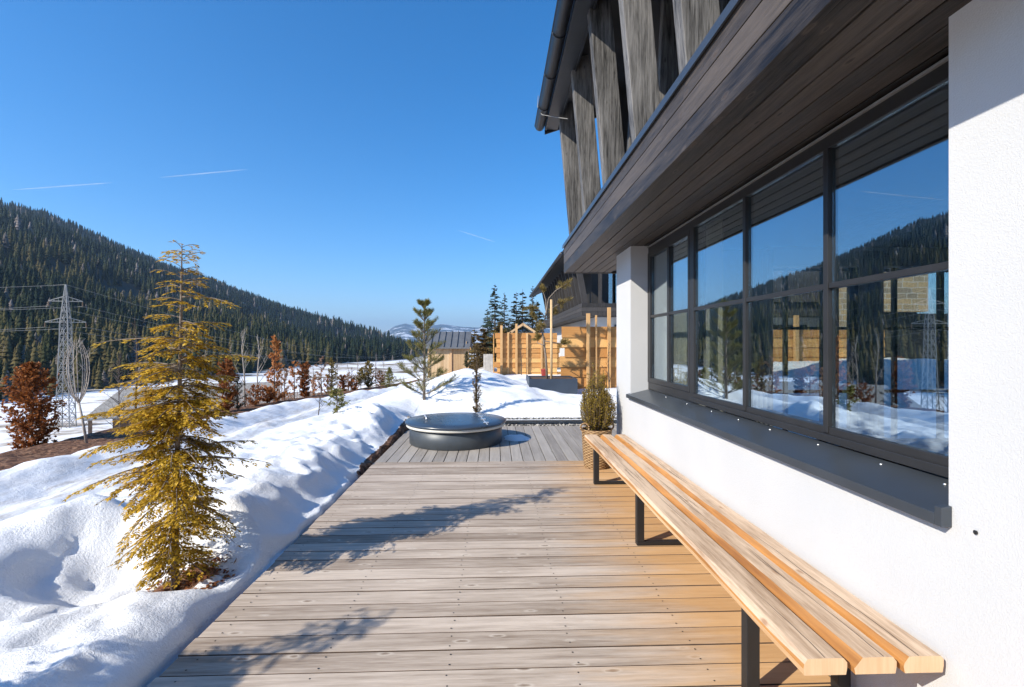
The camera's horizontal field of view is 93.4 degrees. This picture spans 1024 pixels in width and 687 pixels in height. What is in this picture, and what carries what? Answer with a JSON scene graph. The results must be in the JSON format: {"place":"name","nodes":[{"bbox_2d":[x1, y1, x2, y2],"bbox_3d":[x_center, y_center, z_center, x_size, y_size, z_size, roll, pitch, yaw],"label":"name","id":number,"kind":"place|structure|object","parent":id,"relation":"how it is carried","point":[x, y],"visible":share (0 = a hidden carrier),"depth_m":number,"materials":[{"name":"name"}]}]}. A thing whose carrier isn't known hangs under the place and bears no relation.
{"place":"outdoors","nodes":[
{"label":"outdoors","id":0,"kind":"place"},
{"bbox_2d":[382,323,549,343],"bbox_3d":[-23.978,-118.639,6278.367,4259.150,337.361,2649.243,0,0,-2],"label":"mountains","id":1,"kind":"structure","parent":0,"point":[402,331],"depth_m":6063.12,"materials":[{"name":"white snow"}]},
{"bbox_2d":[0,357,948,686],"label":"snow ground","id":2,"kind":"structure","parent":0,"point":[76,609],"depth_m":3.99,"materials":[{"name":"white snow"}]},
{"bbox_2d":[0,361,67,449],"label":"hornbeam","id":3,"kind":"object","parent":2,"relation":"on","point":[27,393],"visible":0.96,"depth_m":6.92,"materials":[{"name":"brown plant"}]},
{"bbox_2d":[63,336,96,442],"bbox_3d":[-6.284,0.700,7.012,0.376,1.702,0.423,0,0,-33],"label":"bare sapling","id":4,"kind":"object","parent":2,"relation":"on","point":[78,399],"visible":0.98,"depth_m":6.99,"materials":[{"name":"grey plant"}]},
{"bbox_2d":[111,317,158,407],"bbox_3d":[-6.550,0.547,8.444,0.814,2.016,0.632,0,0,-2],"label":"bare sapling","id":5,"kind":"object","parent":2,"relation":"on","point":[136,350],"visible":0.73,"depth_m":8.40,"materials":[{"name":"brown plant"}]},
{"bbox_2d":[62,240,272,591],"bbox_3d":[-2.148,0.498,3.055,1.189,2.276,0.810,0,0,-2],"label":"golden conifer","id":6,"kind":"object","parent":2,"relation":"on","point":[163,477],"visible":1,"depth_m":2.97,"materials":[{"name":"yellow plant"}]},
{"bbox_2d":[145,551,236,591],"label":"leaf litter","id":7,"kind":"object","parent":2,"relation":"on","point":[188,583],"visible":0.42,"depth_m":3.08,"materials":[{"name":"brown plant"}]},
{"bbox_2d":[211,358,238,410],"bbox_3d":[-6.279,0.916,10.604,0.528,1.296,0.500,0,0,-2],"label":"hornbeam","id":8,"kind":"object","parent":2,"relation":"on","point":[227,364],"visible":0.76,"depth_m":10.57,"materials":[{"name":"brown plant"}]},
{"bbox_2d":[227,375,247,409],"bbox_3d":[-6.142,1.136,10.787,0.439,0.867,0.446,0,0,-2],"label":"shrub","id":9,"kind":"object","parent":2,"relation":"on","point":[237,407],"visible":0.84,"depth_m":10.79,"materials":[{"name":"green plant"}]},
{"bbox_2d":[234,329,253,406],"bbox_3d":[-6.362,0.605,11.404,0.372,1.991,0.304,0,0,-2],"label":"bare sapling","id":10,"kind":"object","parent":2,"relation":"on","point":[243,364],"visible":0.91,"depth_m":11.38,"materials":[{"name":"brown plant"}]},
{"bbox_2d":[245,384,268,405],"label":"leafy sapling","id":11,"kind":"object","parent":2,"relation":"on","point":[258,398],"visible":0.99,"depth_m":11.59,"materials":[{"name":"brown plant"}]},
{"bbox_2d":[255,335,270,403],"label":"bare sapling","id":12,"kind":"object","parent":2,"relation":"on","point":[261,364],"visible":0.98,"depth_m":11.98,"materials":[{"name":"brown plant"}]},
{"bbox_2d":[260,387,279,402],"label":"leafy sapling","id":13,"kind":"object","parent":2,"relation":"on","point":[270,397],"visible":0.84,"depth_m":12.05,"materials":[{"name":"brown plant"}]},
{"bbox_2d":[262,335,289,401],"bbox_3d":[-6.083,0.668,12.397,0.689,1.812,0.618,0,0,24],"label":"beech","id":14,"kind":"object","parent":2,"relation":"on","point":[276,383],"visible":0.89,"depth_m":12.38,"materials":[{"name":"brown plant"}]},
{"bbox_2d":[277,368,288,399],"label":"leafy sapling","id":15,"kind":"object","parent":2,"relation":"on","point":[285,376],"visible":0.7,"depth_m":12.96,"materials":[{"name":"brown plant"}]},
{"bbox_2d":[283,389,299,400],"bbox_3d":[-6.548,1.693,14.291,0.670,0.726,0.595,0,0,34],"label":"twig bush","id":16,"kind":"object","parent":2,"relation":"on","point":[292,394],"visible":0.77,"depth_m":14.27,"materials":[{"name":"brown plant"}]},
{"bbox_2d":[288,361,298,398],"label":"beech","id":17,"kind":"object","parent":2,"relation":"on","point":[292,373],"visible":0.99,"depth_m":13.39,"materials":[{"name":"brown plant"}]},
{"bbox_2d":[297,361,311,396],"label":"hornbeam","id":18,"kind":"object","parent":2,"relation":"on","point":[305,371],"visible":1,"depth_m":13.46,"materials":[{"name":"brown plant"}]},
{"bbox_2d":[309,374,319,395],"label":"leafy sapling","id":19,"kind":"object","parent":2,"relation":"on","point":[313,382],"visible":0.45,"depth_m":15.36,"materials":[{"name":"brown plant"}]},
{"bbox_2d":[311,356,328,392],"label":"beech","id":20,"kind":"object","parent":2,"relation":"on","point":[318,379],"visible":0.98,"depth_m":14.93,"materials":[{"name":"brown plant"}]},
{"bbox_2d":[318,393,322,414],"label":"bare shrub","id":21,"kind":"object","parent":2,"relation":"on","point":[319,402],"visible":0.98,"depth_m":9.02,"materials":[{"name":"brown plant"}]},
{"bbox_2d":[320,374,329,393],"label":"leafy sapling","id":22,"kind":"object","parent":2,"relation":"on","point":[326,385],"visible":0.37,"depth_m":16.38,"materials":[{"name":"brown plant"}]},
{"bbox_2d":[323,372,340,390],"bbox_3d":[-5.787,1.335,15.146,0.737,0.983,0.559,0,0,-16],"label":"twig bush","id":23,"kind":"object","parent":2,"relation":"on","point":[329,378],"visible":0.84,"depth_m":15.18,"materials":[{"name":"brown plant"}]},
{"bbox_2d":[326,357,338,392],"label":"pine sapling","id":24,"kind":"object","parent":2,"relation":"on","point":[331,371],"visible":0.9,"depth_m":15.18,"materials":[{"name":"green plant"}]},
{"bbox_2d":[323,386,350,413],"bbox_3d":[-2.933,0.982,8.180,0.403,0.532,0.342,0,0,24],"label":"evergreen shrub","id":25,"kind":"object","parent":2,"relation":"on","point":[341,402],"visible":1,"depth_m":8.15,"materials":[{"name":"green plant"}]},
{"bbox_2d":[338,374,347,390],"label":"hornbeam","id":26,"kind":"object","parent":2,"relation":"on","point":[343,381],"visible":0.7,"depth_m":15.58,"materials":[{"name":"brown plant"}]},
{"bbox_2d":[344,372,349,390],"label":"leafy sapling","id":27,"kind":"object","parent":2,"relation":"on","point":[346,378],"visible":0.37,"depth_m":16.59,"materials":[{"name":"brown plant"}]},
{"bbox_2d":[347,377,357,389],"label":"beech","id":28,"kind":"object","parent":2,"relation":"on","point":[350,383],"visible":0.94,"depth_m":15.55,"materials":[{"name":"brown plant"}]},
{"bbox_2d":[355,367,365,388],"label":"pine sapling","id":29,"kind":"object","parent":2,"relation":"on","point":[360,378],"visible":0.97,"depth_m":15.98,"materials":[{"name":"green plant"}]},
{"bbox_2d":[363,360,376,387],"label":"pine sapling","id":30,"kind":"object","parent":2,"relation":"on","point":[368,380],"visible":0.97,"depth_m":16.19,"materials":[{"name":"green plant"}]},
{"bbox_2d":[372,367,384,385],"bbox_3d":[-4.829,1.262,17.141,0.683,0.876,0.734,0,0,-2],"label":"twig bush","id":31,"kind":"object","parent":2,"relation":"on","point":[377,376],"visible":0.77,"depth_m":17.16,"materials":[{"name":"brown plant"}]},
{"bbox_2d":[376,370,383,385],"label":"leafy sapling","id":32,"kind":"object","parent":2,"relation":"on","point":[382,375],"visible":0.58,"depth_m":17.58,"materials":[{"name":"brown plant"}]},
{"bbox_2d":[379,367,398,387],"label":"spruce","id":33,"kind":"object","parent":2,"relation":"on","point":[388,374],"visible":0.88,"depth_m":15.45,"materials":[{"name":"green plant"}]},
{"bbox_2d":[390,297,457,399],"bbox_3d":[-1.857,0.154,10.100,1.538,2.266,1.368,0,0,-2],"label":"young pine","id":34,"kind":"object","parent":2,"relation":"on","point":[425,314],"visible":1,"depth_m":10.12,"materials":[{"name":"green plant"}]},
{"bbox_2d":[463,351,470,367],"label":"dark juniper","id":35,"kind":"object","parent":2,"relation":"on","point":[466,359],"visible":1,"depth_m":13.48,"materials":[{"name":"green plant"}]},
{"bbox_2d":[471,343,483,412],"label":"brown juniper","id":36,"kind":"object","parent":2,"relation":"on","point":[475,390],"visible":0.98,"depth_m":9.38,"materials":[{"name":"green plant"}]},
{"bbox_2d":[483,354,492,372],"bbox_3d":[-1.022,0.975,20.685,0.400,1.050,0.430,0,0,-2],"label":"tool locker","id":37,"kind":"object","parent":2,"relation":"on","point":[487,362],"visible":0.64,"depth_m":20.47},
{"bbox_2d":[455,441,522,461],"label":"deck","id":38,"kind":"structure","parent":2,"relation":"on","point":[489,454],"depth_m":6.70,"materials":[{"name":"grey wood"}]},
{"bbox_2d":[147,461,830,686],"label":"deck","id":39,"kind":"structure","parent":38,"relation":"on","point":[481,574],"depth_m":2.82,"materials":[{"name":"brown wood"}]},
{"bbox_2d":[580,422,613,469],"bbox_3d":[1.031,1.222,5.870,0.371,0.548,0.371,0,0,32],"label":"wicker basket","id":40,"kind":"object","parent":39,"relation":"on","point":[587,448],"visible":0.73,"depth_m":5.75,"materials":[{"name":"brown wicker"}]},
{"bbox_2d":[579,362,616,430],"bbox_3d":[1.041,0.657,5.880,0.467,0.854,0.522,0,0,-2],"label":"yew bush","id":41,"kind":"object","parent":40,"relation":"on","point":[597,406],"visible":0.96,"depth_m":5.78,"materials":[{"name":"green plant"}]},
{"bbox_2d":[584,434,943,686],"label":"bench","id":42,"kind":"object","parent":39,"relation":"on","point":[806,618],"visible":1,"depth_m":2.08,"materials":[{"name":"brown wood"}]},
{"bbox_2d":[375,425,616,462],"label":"deck","id":43,"kind":"structure","parent":38,"relation":"on","point":[553,443],"depth_m":6.76,"materials":[{"name":"grey wood"}]},
{"bbox_2d":[405,412,505,450],"bbox_3d":[-0.860,1.300,7.425,1.544,0.394,1.544,0,0,-2],"label":"hot tub","id":44,"kind":"object","parent":43,"relation":"on","point":[456,431],"visible":1,"depth_m":6.88,"materials":[{"name":"metal"}]},
{"bbox_2d":[504,434,529,440],"bbox_3d":[0.076,1.481,7.629,0.410,0.032,0.522,0,0,-2],"label":"snow patch","id":45,"kind":"object","parent":43,"relation":"on","point":[519,437],"visible":1,"depth_m":7.53,"materials":[{"name":"white snow"}]},
{"bbox_2d":[519,346,525,374],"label":"climbing plant","id":46,"kind":"object","parent":2,"relation":"on","point":[521,361],"visible":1,"depth_m":21.20,"materials":[{"name":"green plant"}]},
{"bbox_2d":[493,324,564,374],"bbox_3d":[0.475,0.462,21.751,4.094,2.675,1.808,0,0,28],"label":"timber fence","id":47,"kind":"object","parent":2,"relation":"on","point":[508,350],"visible":0.65,"depth_m":21.46,"materials":[{"name":"brown wood"}]},
{"bbox_2d":[541,369,545,375],"bbox_3d":[1.318,1.208,19.600,0.300,0.345,0.300,0,0,-2],"label":"bucket","id":48,"kind":"object","parent":2,"relation":"on","point":[543,373],"visible":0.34,"depth_m":19.48,"materials":[{"name":"red plastic"}]},
{"bbox_2d":[526,375,577,393],"bbox_3d":[1.026,1.283,12.813,1.230,0.834,1.230,0,0,-2],"label":"planter box","id":49,"kind":"object","parent":2,"relation":"on","point":[565,384],"visible":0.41,"depth_m":12.21,"materials":[{"name":"metal"}]},
{"bbox_2d":[522,278,572,378],"bbox_3d":[0.946,-0.390,12.647,1.406,2.660,0.861,0,0,6],"label":"staked pine","id":50,"kind":"object","parent":49,"relation":"in","point":[540,326],"visible":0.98,"depth_m":12.68,"materials":[{"name":"green plant"}]},
{"bbox_2d":[550,299,552,378],"bbox_3d":[1.027,0.045,12.582,0.064,2.382,0.066,0,0,-2],"label":"stake","id":51,"kind":"object","parent":49,"relation":"in","point":[551,338],"visible":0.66,"depth_m":12.56,"materials":[{"name":"beige wood"}]},
{"bbox_2d":[604,344,613,387],"bbox_3d":[2.687,0.783,13.403,0.466,1.708,0.309,0,0,-35],"label":"climbing plant","id":52,"kind":"object","parent":2,"relation":"on","point":[608,369],"visible":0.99,"depth_m":13.36,"materials":[{"name":"green plant"}]},
{"bbox_2d":[559,307,884,388],"bbox_3d":[6.033,0.395,13.665,9.388,2.811,0.180,0,0,-2],"label":"timber fence","id":53,"kind":"object","parent":2,"relation":"on","point":[586,348],"visible":0.27,"depth_m":13.58,"materials":[{"name":"brown wood"}]},
{"bbox_2d":[0,208,948,452],"bbox_3d":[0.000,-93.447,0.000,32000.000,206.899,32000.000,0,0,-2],"label":"ground","id":54,"kind":"structure","parent":0,"point":[92,400],"depth_m":111.84,"materials":[{"name":"white snow"}]},
{"bbox_2d":[44,284,86,427],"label":"pylon","id":55,"kind":"object","parent":54,"relation":"on","point":[66,297],"visible":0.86,"depth_m":49.91,"materials":[{"name":"galvanised steel"}]},
{"bbox_2d":[0,327,405,362],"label":"power line","id":56,"kind":"object","parent":55,"relation":"attached to","point":[130,340],"visible":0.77,"depth_m":55.88,"materials":[{"name":"metal"}]},
{"bbox_2d":[0,306,406,356],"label":"power line","id":57,"kind":"object","parent":55,"relation":"attached to","point":[149,327],"visible":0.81,"depth_m":59.69,"materials":[{"name":"metal"}]},
{"bbox_2d":[0,285,409,357],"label":"power line","id":58,"kind":"object","parent":55,"relation":"attached to","point":[174,315],"visible":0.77,"depth_m":62.46,"materials":[{"name":"metal"}]},
{"bbox_2d":[11,306,408,357],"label":"power line","id":59,"kind":"object","parent":55,"relation":"attached to","point":[154,323],"visible":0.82,"depth_m":57.49,"materials":[{"name":"metal"}]},
{"bbox_2d":[18,327,412,363],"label":"power line","id":60,"kind":"object","parent":55,"relation":"attached to","point":[154,339],"visible":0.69,"depth_m":53.20,"materials":[{"name":"metal"}]},
{"bbox_2d":[95,348,132,427],"bbox_3d":[-13.082,2.285,15.985,1.104,4.286,1.394,0,0,-2],"label":"twiggy shrub","id":61,"kind":"object","parent":54,"relation":"on","point":[119,392],"visible":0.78,"depth_m":15.96,"materials":[{"name":"brown plant"}]},
{"bbox_2d":[84,382,280,433],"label":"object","id":62,"kind":"structure","parent":54,"relation":"on","point":[101,408],"depth_m":35.02,"materials":[{"name":"grey"}]},
{"bbox_2d":[0,197,427,400],"bbox_3d":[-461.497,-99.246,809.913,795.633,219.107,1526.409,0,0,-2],"label":"forest","id":63,"kind":"object","parent":54,"relation":"on","point":[18,271],"visible":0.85,"depth_m":220.05,"materials":[{"name":"green plant"}]},
{"bbox_2d":[278,359,291,400],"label":"bare tree","id":64,"kind":"object","parent":54,"relation":"on","point":[281,381],"visible":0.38,"depth_m":24.00,"materials":[{"name":"brown plant"}]},
{"bbox_2d":[425,331,471,377],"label":"garden shed","id":65,"kind":"structure","parent":54,"relation":"on","point":[455,347],"depth_m":22.52,"materials":[{"name":"beige wood"}]},
{"bbox_2d":[469,328,480,368],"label":"spruce","id":66,"kind":"object","parent":54,"relation":"on","point":[471,356],"visible":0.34,"depth_m":33.93,"materials":[{"name":"green plant"}]},
{"bbox_2d":[469,329,496,369],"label":"spruce","id":67,"kind":"object","parent":54,"relation":"on","point":[484,348],"visible":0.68,"depth_m":29.78,"materials":[{"name":"green plant"}]},
{"bbox_2d":[480,309,492,349],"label":"spruce","id":68,"kind":"object","parent":54,"relation":"on","point":[486,324],"visible":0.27,"depth_m":47.89,"materials":[{"name":"green plant"}]},
{"bbox_2d":[480,285,509,347],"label":"spruce","id":69,"kind":"object","parent":54,"relation":"on","point":[494,315],"visible":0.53,"depth_m":41.91,"materials":[{"name":"green plant"}]},
{"bbox_2d":[486,322,507,358],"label":"spruce","id":70,"kind":"object","parent":54,"relation":"on","point":[496,330],"visible":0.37,"depth_m":37.79,"materials":[{"name":"green plant"}]},
{"bbox_2d":[490,326,514,356],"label":"spruce","id":71,"kind":"object","parent":54,"relation":"on","point":[509,329],"visible":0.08,"depth_m":36.86,"materials":[{"name":"green plant"}]},
{"bbox_2d":[496,295,510,330],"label":"spruce","id":72,"kind":"object","parent":54,"relation":"on","point":[503,314],"visible":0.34,"depth_m":49.96,"materials":[{"name":"green plant"}]},
{"bbox_2d":[507,293,523,332],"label":"spruce","id":73,"kind":"object","parent":54,"relation":"on","point":[514,312],"visible":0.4,"depth_m":45.95,"materials":[{"name":"green plant"}]},
{"bbox_2d":[511,292,531,332],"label":"spruce","id":74,"kind":"object","parent":54,"relation":"on","point":[520,321],"visible":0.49,"depth_m":43.96,"materials":[{"name":"green plant"}]},
{"bbox_2d":[509,323,535,332],"bbox_3d":[0.537,0.212,26.094,1.350,2.576,2.210,0,0,-2],"label":"gazebo","id":75,"kind":"object","parent":54,"relation":"on","point":[526,327],"visible":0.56,"depth_m":25.00,"materials":[{"name":"brown wood"}]},
{"bbox_2d":[521,285,544,332],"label":"spruce","id":76,"kind":"object","parent":54,"relation":"on","point":[532,300],"visible":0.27,"depth_m":47.97,"materials":[{"name":"green plant"}]},
{"bbox_2d":[523,302,545,332],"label":"spruce","id":77,"kind":"object","parent":54,"relation":"on","point":[538,314],"visible":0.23,"depth_m":39.87,"materials":[{"name":"green plant"}]},
{"bbox_2d":[529,249,947,358],"bbox_3d":[9.393,-2.918,27.695,15.592,9.037,18.300,0,0,-2],"label":"neighbour chalet","id":78,"kind":"object","parent":54,"relation":"on","point":[593,295],"visible":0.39,"depth_m":19.65,"materials":[{"name":"white paint"}]},
{"bbox_2d":[773,325,806,326],"bbox_3d":[11.946,0.000,20.809,1.570,1.600,0.038,0,0,-2],"label":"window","id":79,"kind":"structure","parent":78,"relation":"in","point":[773,325],"depth_m":20.79,"materials":[{"name":"glass"}]},
{"bbox_2d":[534,0,1023,686],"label":"chalet","id":80,"kind":"object","parent":54,"relation":"on","point":[828,140],"visible":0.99,"depth_m":2.50,"materials":[{"name":"white paint"}]},
{"bbox_2d":[673,239,689,401],"bbox_3d":[1.839,0.165,5.207,0.060,2.570,0.440,0,0,-2],"label":"curtain","id":81,"kind":"object","parent":80,"relation":"hanging from","point":[681,319],"visible":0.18,"depth_m":5.21,"materials":[{"name":"beige fabric"}]},
{"bbox_2d":[706,218,723,411],"bbox_3d":[1.866,0.165,4.448,0.060,2.570,0.280,0,0,-2],"label":"curtain","id":82,"kind":"object","parent":80,"relation":"hanging from","point":[714,316],"visible":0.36,"depth_m":4.42,"materials":[{"name":"beige fabric"}]},
{"bbox_2d":[749,250,772,425],"bbox_3d":[2.971,0.165,5.767,0.300,2.570,0.059,0,0,-2],"label":"curtain","id":83,"kind":"object","parent":80,"relation":"hanging from","point":[763,335],"visible":0.4,"depth_m":5.77,"materials":[{"name":"grey fabric"}]},
{"bbox_2d":[626,55,951,526],"bbox_3d":[1.530,-0.241,3.561,0.324,1.711,3.889,0,0,-2],"label":"window","id":84,"kind":"structure","parent":80,"relation":"in","point":[917,493],"depth_m":2.52,"materials":[{"name":"grey metal"}]},
{"bbox_2d":[773,267,948,442],"bbox_3d":[4.516,0.150,6.061,3.150,2.200,0.060,0,0,-2],"label":"end window","id":85,"kind":"structure","parent":80,"relation":"in","point":[852,272],"depth_m":6.04,"materials":[{"name":"black metal"}]},
{"bbox_2d":[858,250,883,459],"bbox_3d":[4.330,0.165,5.814,0.300,2.570,0.059,0,0,-2],"label":"curtain","id":86,"kind":"object","parent":80,"relation":"hanging from","point":[870,358],"visible":0.81,"depth_m":5.81,"materials":[{"name":"grey fabric"}]},
{"bbox_2d":[0,0,948,343],"label":"sky","id":87,"kind":"structure","parent":0,"point":[357,161],"materials":[{"name":"blue"}]},
{"bbox_2d":[407,415,616,425],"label":"gravel","id":88,"kind":"structure","parent":0,"point":[540,424],"depth_m":8.90,"materials":[{"name":"grey gravel"}]}
]}

